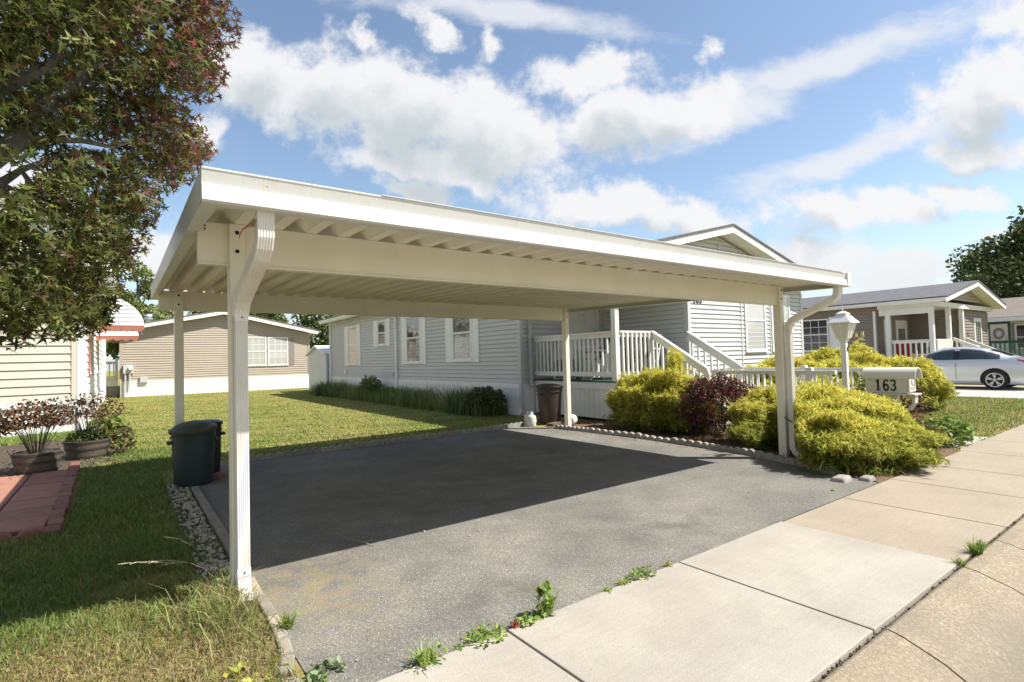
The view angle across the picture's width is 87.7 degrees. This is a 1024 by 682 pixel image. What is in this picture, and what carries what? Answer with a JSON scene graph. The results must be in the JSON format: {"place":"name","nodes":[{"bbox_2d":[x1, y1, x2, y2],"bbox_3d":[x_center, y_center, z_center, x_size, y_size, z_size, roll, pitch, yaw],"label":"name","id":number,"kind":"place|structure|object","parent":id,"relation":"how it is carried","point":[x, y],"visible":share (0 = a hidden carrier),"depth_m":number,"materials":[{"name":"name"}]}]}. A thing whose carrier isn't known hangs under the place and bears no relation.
{"place":"outdoors","nodes":[
{"label":"outdoors","id":0,"kind":"place"},
{"bbox_2d":[0,429,83,445],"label":"lawn grass","id":1,"kind":"structure","parent":0,"point":[7,440],"depth_m":9.93,"materials":[{"name":"green plant"}]},
{"bbox_2d":[0,241,143,436],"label":"cream house","id":2,"kind":"structure","parent":0,"point":[41,371],"depth_m":10.95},
{"bbox_2d":[106,359,117,397],"bbox_3d":[-19.738,1.733,24.590,2.550,1.750,2.532,0,-2,-36],"label":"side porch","id":3,"kind":"object","parent":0,"point":[112,387],"visible":0.22,"depth_m":24.24,"materials":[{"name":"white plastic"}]},
{"bbox_2d":[0,522,314,681],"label":"lawn grass","id":4,"kind":"structure","parent":0,"point":[105,554],"depth_m":2.71,"materials":[{"name":"green plant"}]},
{"bbox_2d":[111,312,318,396],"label":"tan house","id":5,"kind":"structure","parent":0,"point":[277,352],"depth_m":26.09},
{"bbox_2d":[248,337,265,365],"bbox_3d":[-13.114,0.539,27.315,0.970,1.460,0.036,0,-2,-36],"label":"window","id":6,"kind":"structure","parent":5,"relation":"in","point":[255,344],"depth_m":27.34,"materials":[{"name":"white glass"}]},
{"bbox_2d":[268,337,287,365],"bbox_3d":[-12.248,0.545,27.935,1.030,1.478,0.054,0,-2,-36],"label":"window","id":7,"kind":"structure","parent":5,"relation":"in","point":[277,346],"depth_m":27.94,"materials":[{"name":"white glass"}]},
{"bbox_2d":[0,371,1023,681],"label":"lawn","id":8,"kind":"structure","parent":0,"point":[174,573],"depth_m":6.91,"materials":[{"name":"green plant"}]},
{"bbox_2d":[0,478,46,535],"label":"path bed","id":9,"kind":"object","parent":8,"relation":"on","point":[6,504],"depth_m":5.18,"materials":[{"name":"soil"}]},
{"bbox_2d":[0,515,48,533],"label":"path paver","id":10,"kind":"object","parent":9,"relation":"on","point":[15,526],"visible":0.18,"depth_m":4.43,"materials":[{"name":"red brick"}]},
{"bbox_2d":[0,505,53,521],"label":"path paver","id":11,"kind":"object","parent":9,"relation":"on","point":[25,513],"visible":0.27,"depth_m":4.76,"materials":[{"name":"red brick"}]},
{"bbox_2d":[0,496,57,512],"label":"path paver","id":12,"kind":"object","parent":9,"relation":"on","point":[29,504],"visible":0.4,"depth_m":5.10,"materials":[{"name":"red brick"}]},
{"bbox_2d":[8,488,60,502],"bbox_3d":[-4.878,1.608,5.481,0.390,0.060,0.430,0,-2,-36],"label":"path paver","id":13,"kind":"object","parent":9,"relation":"on","point":[34,495],"visible":0.4,"depth_m":5.45,"materials":[{"name":"red brick"}]},
{"bbox_2d":[16,482,62,493],"bbox_3d":[-5.140,1.630,5.840,0.390,0.060,0.430,0,-2,-36],"label":"path paver","id":14,"kind":"object","parent":9,"relation":"on","point":[39,487],"visible":0.39,"depth_m":5.82,"materials":[{"name":"red brick"}]},
{"bbox_2d":[23,475,65,485],"bbox_3d":[-5.402,1.646,6.200,0.390,0.060,0.430,0,-2,-36],"label":"path paver","id":15,"kind":"object","parent":9,"relation":"on","point":[37,481],"visible":0.39,"depth_m":6.16,"materials":[{"name":"red brick"}]},
{"bbox_2d":[29,469,68,478],"bbox_3d":[-5.665,1.661,6.559,0.390,0.060,0.430,0,-2,-36],"label":"path paver","id":16,"kind":"object","parent":9,"relation":"on","point":[46,474],"visible":0.39,"depth_m":6.51,"materials":[{"name":"red brick"}]},
{"bbox_2d":[14,526,44,539],"bbox_3d":[-3.768,1.516,4.197,0.226,0.100,0.090,0,-3,-37],"label":"rounded edger","id":17,"kind":"object","parent":8,"relation":"on","point":[31,531],"visible":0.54,"depth_m":4.16,"materials":[{"name":"red brick"}]},
{"bbox_2d":[0,440,121,476],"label":"planting bed","id":18,"kind":"object","parent":8,"relation":"on","point":[5,471],"visible":0.21,"depth_m":7.72,"materials":[{"name":"soil"}]},
{"bbox_2d":[10,448,62,474],"bbox_3d":[-6.035,1.539,6.778,0.504,0.270,0.504,0,-2,-36],"label":"barrel planter","id":19,"kind":"object","parent":18,"relation":"on","point":[26,462],"visible":0.94,"depth_m":6.62,"materials":[{"name":"brown wood"}]},
{"bbox_2d":[0,397,76,452],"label":"azalea plant","id":20,"kind":"object","parent":19,"relation":"in","point":[43,419],"visible":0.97,"depth_m":6.73,"materials":[{"name":"red plant"}]},
{"bbox_2d":[62,437,110,459],"bbox_3d":[-6.218,1.577,7.808,0.564,0.270,0.564,0,-2,-36],"label":"barrel planter","id":21,"kind":"object","parent":18,"relation":"on","point":[80,450],"visible":0.89,"depth_m":7.61,"materials":[{"name":"brown wood"}]},
{"bbox_2d":[66,428,110,441],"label":"ground cover","id":22,"kind":"object","parent":21,"relation":"in","point":[99,433],"visible":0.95,"depth_m":7.72,"materials":[{"name":"green plant"}]},
{"bbox_2d":[46,389,132,440],"bbox_3d":[-6.228,1.126,7.842,0.833,0.818,0.908,-2,-2,8],"label":"azalea plant","id":23,"kind":"object","parent":21,"relation":"on","point":[86,413],"visible":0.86,"depth_m":7.82,"materials":[{"name":"red plant"}]},
{"bbox_2d":[0,445,204,564],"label":"lawn grass","id":24,"kind":"structure","parent":8,"relation":"on","point":[151,481],"depth_m":4.86,"materials":[{"name":"green plant"}]},
{"bbox_2d":[84,413,130,436],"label":"hosta plant","id":25,"kind":"object","parent":8,"relation":"on","point":[115,422],"visible":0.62,"depth_m":9.92,"materials":[{"name":"green plant"}]},
{"bbox_2d":[0,0,243,351],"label":"maple tree","id":26,"kind":"object","parent":8,"relation":"on","point":[109,26],"visible":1,"depth_m":2.56,"materials":[{"name":"green plant"}]},
{"bbox_2d":[109,426,137,453],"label":"ivy plant","id":27,"kind":"object","parent":8,"relation":"on","point":[120,432],"visible":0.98,"depth_m":8.00,"materials":[{"name":"green plant"}]},
{"bbox_2d":[106,260,170,359],"bbox_3d":[-25.779,-1.148,36.210,4.530,8.778,5.281,0,-2,-36],"label":"background tree","id":28,"kind":"object","parent":8,"relation":"on","point":[140,306],"visible":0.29,"depth_m":35.89,"materials":[{"name":"green plant"}]},
{"bbox_2d":[164,484,229,586],"bbox_3d":[-2.748,1.529,4.556,0.230,0.033,3.400,0,-2,-36],"label":"pebble bed","id":29,"kind":"object","parent":8,"relation":"on","point":[183,521],"visible":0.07,"depth_m":4.20,"materials":[{"name":"grey gravel"}]},
{"bbox_2d":[191,486,229,556],"bbox_3d":[-2.511,1.539,4.481,0.065,0.135,2.860,0,-2,-36],"label":"edging strip","id":30,"kind":"object","parent":8,"relation":"on","point":[212,516],"visible":0.39,"depth_m":4.41,"materials":[{"name":"concrete"}]},
{"bbox_2d":[127,560,300,681],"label":"long dry grass","id":31,"kind":"structure","parent":8,"relation":"on","point":[224,605],"depth_m":2.66,"materials":[{"name":"green plant"}]},
{"bbox_2d":[223,654,291,681],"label":"weed","id":32,"kind":"object","parent":8,"relation":"on","point":[235,669],"visible":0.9,"depth_m":2.21,"materials":[{"name":"yellow plant"}]},
{"bbox_2d":[255,593,276,616],"bbox_3d":[-1.312,1.448,2.846,0.056,0.100,0.270,-3,1,-37],"label":"edging stone","id":33,"kind":"object","parent":8,"relation":"on","point":[270,608],"visible":0.37,"depth_m":2.82,"materials":[{"name":"concrete"}]},
{"bbox_2d":[249,452,283,460],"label":"edging block","id":34,"kind":"structure","parent":8,"relation":"on","point":[266,456],"depth_m":7.28,"materials":[{"name":"concrete"}]},
{"bbox_2d":[249,313,288,322],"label":"background tree","id":35,"kind":"object","parent":8,"relation":"on","point":[273,316],"visible":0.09,"depth_m":41.30,"materials":[{"name":"green plant"}]},
{"bbox_2d":[267,614,287,638],"bbox_3d":[-1.154,1.444,2.616,0.056,0.100,0.240,3,-1,-35],"label":"edging stone","id":36,"kind":"object","parent":8,"relation":"on","point":[280,631],"visible":0.34,"depth_m":2.59,"materials":[{"name":"concrete"}]},
{"bbox_2d":[276,637,293,656],"bbox_3d":[-1.034,1.433,2.428,0.056,0.100,0.160,0,-5,-30],"label":"edging stone","id":37,"kind":"object","parent":8,"relation":"on","point":[285,642],"visible":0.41,"depth_m":2.41,"materials":[{"name":"concrete"}]},
{"bbox_2d":[279,654,294,676],"bbox_3d":[-0.960,1.420,2.274,0.056,0.100,0.130,2,-1,-18],"label":"edging stone","id":38,"kind":"object","parent":8,"relation":"on","point":[291,656],"visible":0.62,"depth_m":2.26,"materials":[{"name":"concrete"}]},
{"bbox_2d":[284,447,319,456],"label":"edging block","id":39,"kind":"structure","parent":8,"relation":"on","point":[287,453],"depth_m":7.57,"materials":[{"name":"concrete"}]},
{"bbox_2d":[76,387,539,480],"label":"lawn grass","id":40,"kind":"structure","parent":8,"relation":"on","point":[253,444],"depth_m":11.40,"materials":[{"name":"green plant"}]},
{"bbox_2d":[305,345,329,390],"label":"tool shed","id":41,"kind":"structure","parent":8,"relation":"on","point":[318,355],"depth_m":23.94,"materials":[{"name":"metal"}]},
{"bbox_2d":[291,314,344,348],"bbox_3d":[-14.456,-0.213,39.871,4.464,6.546,5.474,-1,-2,-16],"label":"background tree","id":42,"kind":"object","parent":8,"relation":"on","point":[322,335],"visible":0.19,"depth_m":38.85,"materials":[{"name":"green plant"}]},
{"bbox_2d":[357,375,382,394],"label":"leafy shrub","id":43,"kind":"object","parent":8,"relation":"on","point":[365,382],"visible":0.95,"depth_m":17.64,"materials":[{"name":"green plant"}]},
{"bbox_2d":[308,377,508,416],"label":"long grass","id":44,"kind":"structure","parent":8,"relation":"on","point":[354,393],"depth_m":15.02,"materials":[{"name":"green plant"}]},
{"bbox_2d":[439,387,471,413],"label":"iris plant","id":45,"kind":"object","parent":8,"relation":"on","point":[448,409],"visible":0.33,"depth_m":12.83,"materials":[{"name":"green plant"}]},
{"bbox_2d":[451,385,484,415],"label":"iris plant","id":46,"kind":"object","parent":8,"relation":"on","point":[462,406],"visible":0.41,"depth_m":12.27,"materials":[{"name":"green plant"}]},
{"bbox_2d":[463,385,506,416],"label":"evergreen shrub","id":47,"kind":"object","parent":8,"relation":"on","point":[483,395],"visible":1,"depth_m":11.80,"materials":[{"name":"green plant"}]},
{"bbox_2d":[318,224,803,416],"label":"grey house","id":48,"kind":"structure","parent":8,"relation":"on","point":[496,354],"depth_m":13.00,"materials":[{"name":"plastic"}]},
{"bbox_2d":[348,325,356,364],"bbox_3d":[-6.187,0.173,20.703,0.036,1.500,1.000,0,-2,-36],"label":"window","id":49,"kind":"structure","parent":48,"relation":"in","point":[352,330],"depth_m":20.70,"materials":[{"name":"beige glass"}]},
{"bbox_2d":[377,320,385,345],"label":"window","id":50,"kind":"structure","parent":48,"relation":"in","point":[381,333],"depth_m":18.38,"materials":[{"name":"white plastic"}]},
{"bbox_2d":[406,317,420,363],"bbox_3d":[-3.037,-0.050,16.372,0.054,1.498,1.010,0,-2,-36],"label":"window","id":51,"kind":"structure","parent":48,"relation":"in","point":[412,323],"depth_m":16.37,"materials":[{"name":"white glass"}]},
{"bbox_2d":[452,318,471,361],"bbox_3d":[-1.329,-0.186,14.032,0.054,1.468,1.010,0,-2,-36],"label":"window","id":52,"kind":"structure","parent":48,"relation":"in","point":[460,326],"depth_m":14.04,"materials":[{"name":"grey glass"}]},
{"bbox_2d":[568,310,599,376],"bbox_3d":[1.785,-0.140,13.154,1.080,2.000,0.060,0,-2,-36],"label":"door","id":53,"kind":"structure","parent":48,"relation":"in","point":[585,321],"depth_m":13.15,"materials":[{"name":"white paint"}]},
{"bbox_2d":[744,304,768,351],"bbox_3d":[5.928,-0.458,12.964,0.960,1.458,0.054,0,-2,-36],"label":"window","id":54,"kind":"structure","parent":48,"relation":"in","point":[755,315],"depth_m":12.96,"materials":[{"name":"white plastic"}]},
{"bbox_2d":[770,295,789,351],"bbox_3d":[6.901,-0.461,13.675,0.950,1.458,0.054,0,-2,-36],"label":"window","id":55,"kind":"structure","parent":48,"relation":"in","point":[786,305],"depth_m":13.81,"materials":[{"name":"white plastic"}]},
{"bbox_2d":[532,331,742,418],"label":"porch deck","id":56,"kind":"structure","parent":8,"relation":"on","point":[588,398],"depth_m":10.69,"materials":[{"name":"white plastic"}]},
{"bbox_2d":[582,337,612,379],"bbox_3d":[1.808,0.348,11.274,0.567,0.941,0.516,-1,-2,-15],"label":"patio chair","id":57,"kind":"object","parent":56,"relation":"on","point":[604,342],"visible":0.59,"depth_m":11.28,"materials":[{"name":"white plastic"}]},
{"bbox_2d":[546,420,959,481],"bbox_3d":[2.889,1.506,8.248,2.670,0.056,5.785,0,-2,-36],"label":"mulch bed","id":58,"kind":"object","parent":8,"relation":"on","point":[775,451],"visible":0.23,"depth_m":7.94,"materials":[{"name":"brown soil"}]},
{"bbox_2d":[602,345,728,434],"bbox_3d":[2.524,0.805,9.137,1.651,1.454,2.206,-1,-2,-20],"label":"golden shrub","id":59,"kind":"object","parent":58,"relation":"on","point":[632,400],"visible":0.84,"depth_m":8.78,"materials":[{"name":"yellow plant"}]},
{"bbox_2d":[670,437,702,447],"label":"edging block","id":60,"kind":"structure","parent":58,"relation":"on","point":[684,442],"depth_m":7.49,"materials":[{"name":"concrete"}]},
{"bbox_2d":[671,372,757,436],"bbox_3d":[3.204,0.972,8.254,1.284,1.012,1.475,0,-2,-36],"label":"barberry shrub","id":61,"kind":"object","parent":58,"relation":"on","point":[731,390],"visible":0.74,"depth_m":8.02,"materials":[{"name":"purple plant"}]},
{"bbox_2d":[726,446,754,456],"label":"edging block","id":62,"kind":"structure","parent":58,"relation":"on","point":[739,450],"depth_m":6.74,"materials":[{"name":"concrete"}]},
{"bbox_2d":[723,382,798,450],"bbox_3d":[3.615,0.986,7.352,1.250,0.916,1.364,-1,-2,-5],"label":"golden shrub","id":63,"kind":"object","parent":58,"relation":"on","point":[769,393],"visible":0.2,"depth_m":7.26,"materials":[{"name":"yellow plant"}]},
{"bbox_2d":[722,377,959,475],"bbox_3d":[3.852,0.927,6.382,2.407,0.968,2.370,-2,-2,4],"label":"golden shrub","id":64,"kind":"object","parent":58,"relation":"on","point":[854,429],"visible":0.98,"depth_m":5.73,"materials":[{"name":"yellow plant"}]},
{"bbox_2d":[827,306,859,389],"bbox_3d":[4.842,0.446,7.748,0.315,1.940,0.315,0,-2,-36],"label":"lamp post","id":65,"kind":"object","parent":58,"relation":"on","point":[842,323],"visible":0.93,"depth_m":7.72,"materials":[{"name":"white metal"}]},
{"bbox_2d":[912,420,947,447],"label":"creeping shrub","id":66,"kind":"object","parent":58,"relation":"on","point":[927,425],"visible":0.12,"depth_m":6.73,"materials":[{"name":"green plant"}]},
{"bbox_2d":[710,367,836,390],"bbox_3d":[4.220,0.950,8.767,0.095,1.030,2.080,0,-2,-36],"label":"path railing","id":67,"kind":"object","parent":8,"relation":"on","point":[809,373],"visible":0.39,"depth_m":8.71,"materials":[{"name":"white paint"}]},
{"bbox_2d":[731,353,850,403],"bbox_3d":[5.500,0.846,10.871,2.060,1.324,2.594,0,-2,-36],"label":"golden shrub","id":68,"kind":"object","parent":8,"relation":"on","point":[769,363],"visible":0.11,"depth_m":10.54,"materials":[{"name":"yellow plant"}]},
{"bbox_2d":[799,331,925,411],"bbox_3d":[6.876,0.642,11.201,2.864,1.682,2.636,-3,-2,40],"label":"golden shrub","id":69,"kind":"object","parent":8,"relation":"on","point":[860,355],"visible":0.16,"depth_m":10.83,"materials":[{"name":"yellow plant"}]},
{"bbox_2d":[862,367,921,410],"bbox_3d":[5.258,0.878,7.366,0.269,1.030,0.630,0,-2,-36],"label":"mailbox","id":70,"kind":"object","parent":8,"relation":"on","point":[894,383],"visible":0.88,"depth_m":7.27,"materials":[{"name":"beige plastic"}]},
{"bbox_2d":[883,353,959,411],"bbox_3d":[8.075,0.826,11.482,2.733,1.269,2.328,0,-2,-36],"label":"golden shrub","id":71,"kind":"object","parent":8,"relation":"on","point":[938,387],"visible":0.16,"depth_m":10.73,"materials":[{"name":"yellow plant"}]},
{"bbox_2d":[908,396,1023,452],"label":"lawn grass","id":72,"kind":"structure","parent":8,"relation":"on","point":[998,412],"depth_m":10.21,"materials":[{"name":"green plant"}]},
{"bbox_2d":[945,205,1023,298],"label":"oak tree","id":73,"kind":"object","parent":8,"relation":"on","point":[999,272],"visible":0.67,"depth_m":33.39,"materials":[{"name":"green plant"}]},
{"bbox_2d":[987,297,1023,356],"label":"green trim house","id":74,"kind":"structure","parent":8,"relation":"on","point":[1009,320],"depth_m":25.03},
{"bbox_2d":[988,321,1011,352],"bbox_3d":[23.023,0.023,25.191,0.060,1.840,0.820,0,-2,-36],"label":"door","id":75,"kind":"structure","parent":74,"relation":"in","point":[992,326],"depth_m":25.17,"materials":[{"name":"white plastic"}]},
{"bbox_2d":[989,340,1023,355],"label":"porch railing","id":76,"kind":"object","parent":74,"relation":"attached to","point":[1008,341],"visible":0.17,"depth_m":23.88,"materials":[{"name":"paint"}]},
{"bbox_3d":[0.744,1.577,10.448,0.180,0.045,0.400,-3,-2,42],"label":"wood block","id":77,"kind":"object","parent":8,"relation":"on","visible":0},
{"bbox_2d":[536,383,562,421],"bbox_3d":[0.735,1.190,10.374,0.558,0.728,0.534,0,-2,-36],"label":"rubbish bin","id":78,"kind":"object","parent":77,"relation":"on","point":[549,395],"visible":1,"depth_m":10.18,"materials":[{"name":"brown plastic"}]},
{"bbox_2d":[0,0,1023,370],"label":"sky","id":79,"kind":"structure","parent":0,"point":[874,141],"materials":[{"name":"blue"}]},
{"bbox_2d":[197,426,879,681],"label":"driveway","id":80,"kind":"structure","parent":0,"point":[589,521],"depth_m":4.18,"materials":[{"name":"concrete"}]},
{"bbox_2d":[166,420,218,486],"bbox_3d":[-3.513,1.222,5.883,0.496,0.682,0.467,0,-2,-36],"label":"rubbish bin","id":81,"kind":"object","parent":80,"relation":"on","point":[192,442],"visible":1,"depth_m":5.72,"materials":[{"name":"green plastic"}]},
{"bbox_2d":[204,419,224,473],"bbox_3d":[-3.633,1.264,6.377,0.319,0.653,0.315,-2,-2,8],"label":"rubbish bin","id":82,"kind":"object","parent":80,"relation":"on","point":[217,449],"visible":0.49,"depth_m":6.36,"materials":[{"name":"black plastic"}]},
{"bbox_2d":[266,600,304,629],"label":"weed","id":83,"kind":"object","parent":80,"relation":"on","point":[285,621],"visible":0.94,"depth_m":2.60,"materials":[{"name":"green plant"}]},
{"bbox_2d":[302,655,346,681],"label":"weed","id":84,"kind":"object","parent":80,"relation":"on","point":[318,675],"visible":1,"depth_m":2.21,"materials":[{"name":"green plant"}]},
{"bbox_2d":[151,166,851,602],"bbox_3d":[-0.231,0.363,6.278,6.473,2.279,5.206,0,-2,-36],"label":"carport","id":85,"kind":"object","parent":80,"relation":"on","point":[309,248],"visible":0.88,"depth_m":3.92,"materials":[{"name":"white metal"}]},
{"bbox_2d":[523,579,572,616],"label":"weed","id":86,"kind":"object","parent":80,"relation":"on","point":[546,606],"visible":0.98,"depth_m":2.65,"materials":[{"name":"green plant"}]},
{"bbox_2d":[753,450,795,464],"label":"edging block","id":87,"kind":"structure","parent":80,"relation":"on","point":[773,457],"depth_m":6.27,"materials":[{"name":"concrete"}]},
{"bbox_2d":[581,345,624,377],"bbox_3d":[2.072,0.468,12.094,0.790,0.720,0.640,0,-2,-36],"label":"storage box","id":88,"kind":"object","parent":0,"point":[600,361],"visible":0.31,"depth_m":11.83,"materials":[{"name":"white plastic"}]},
{"bbox_2d":[377,424,1023,681],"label":"sidewalk","id":89,"kind":"structure","parent":0,"point":[816,594],"depth_m":2.79,"materials":[{"name":"concrete"}]},
{"bbox_2d":[403,636,447,674],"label":"weed","id":90,"kind":"object","parent":89,"relation":"on","point":[420,658],"visible":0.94,"depth_m":2.27,"materials":[{"name":"green plant"}]},
{"bbox_2d":[461,621,508,647],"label":"weed","id":91,"kind":"object","parent":89,"relation":"on","point":[485,636],"visible":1,"depth_m":2.44,"materials":[{"name":"green plant"}]},
{"bbox_2d":[510,609,541,626],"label":"weed","id":92,"kind":"object","parent":89,"relation":"on","point":[529,619],"visible":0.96,"depth_m":2.58,"materials":[{"name":"green plant"}]},
{"bbox_2d":[629,564,656,580],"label":"weed","id":93,"kind":"object","parent":89,"relation":"on","point":[637,572],"visible":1,"depth_m":3.09,"materials":[{"name":"green plant"}]},
{"bbox_2d":[717,421,987,447],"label":"garden path","id":94,"kind":"structure","parent":0,"point":[969,442],"depth_m":7.11,"materials":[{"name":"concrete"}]},
{"bbox_2d":[744,365,865,389],"bbox_3d":[5.151,0.950,9.527,0.095,1.030,2.070,0,-2,-36],"label":"path railing","id":95,"kind":"object","parent":94,"relation":"on","point":[851,370],"visible":0.27,"depth_m":9.43,"materials":[{"name":"white paint"}]},
{"bbox_2d":[876,382,931,420],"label":"barberry shrub","id":96,"kind":"object","parent":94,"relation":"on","point":[920,404],"visible":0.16,"depth_m":7.91,"materials":[{"name":"brown plant"}]},
{"bbox_2d":[924,416,976,446],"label":"hosta plant","id":97,"kind":"object","parent":94,"relation":"on","point":[963,430],"visible":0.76,"depth_m":6.93,"materials":[{"name":"green plant"}]},
{"bbox_2d":[802,280,1005,358],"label":"brown house","id":98,"kind":"structure","parent":0,"point":[927,319],"depth_m":20.79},
{"bbox_2d":[803,319,828,351],"bbox_3d":[12.441,-0.228,21.897,0.036,1.310,1.050,0,-2,-36],"label":"window","id":99,"kind":"structure","parent":98,"relation":"in","point":[818,329],"depth_m":21.88,"materials":[{"name":"grey glass"}]},
{"bbox_2d":[895,320,908,355],"bbox_3d":[15.642,0.091,21.361,1.180,1.830,0.060,0,-2,-36],"label":"door","id":100,"kind":"structure","parent":98,"relation":"in","point":[901,326],"depth_m":21.35,"materials":[{"name":"white paint"}]},
{"bbox_2d":[973,318,982,346],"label":"window","id":101,"kind":"structure","parent":98,"relation":"in","point":[977,331],"depth_m":21.92,"materials":[{"name":"white plastic"}]},
{"bbox_2d":[813,514,1023,681],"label":"joint dirt","id":102,"kind":"structure","parent":0,"point":[880,631],"depth_m":2.58,"materials":[{"name":"brown soil"}]},
{"bbox_2d":[954,536,992,554],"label":"weed","id":103,"kind":"object","parent":102,"relation":"on","point":[979,547],"visible":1,"depth_m":3.32,"materials":[{"name":"green plant"}]},
{"bbox_2d":[948,385,1023,398],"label":"concrete driveway","id":104,"kind":"structure","parent":0,"point":[985,391],"depth_m":14.77,"materials":[{"name":"grey concrete"}]},
{"bbox_2d":[914,347,1023,389],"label":"parked car","id":105,"kind":"object","parent":104,"relation":"on","point":[994,369],"visible":0.62,"depth_m":15.84,"materials":[{"name":"silver metal"}]},
{"bbox_3d":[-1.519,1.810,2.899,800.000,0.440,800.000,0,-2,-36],"label":"ground","id":106,"kind":"structure","parent":0,"visible":0},
{"bbox_2d":[821,517,1023,681],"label":"kerb","id":107,"kind":"structure","parent":106,"relation":"on","point":[965,623],"depth_m":2.46,"materials":[{"name":"beige concrete"}]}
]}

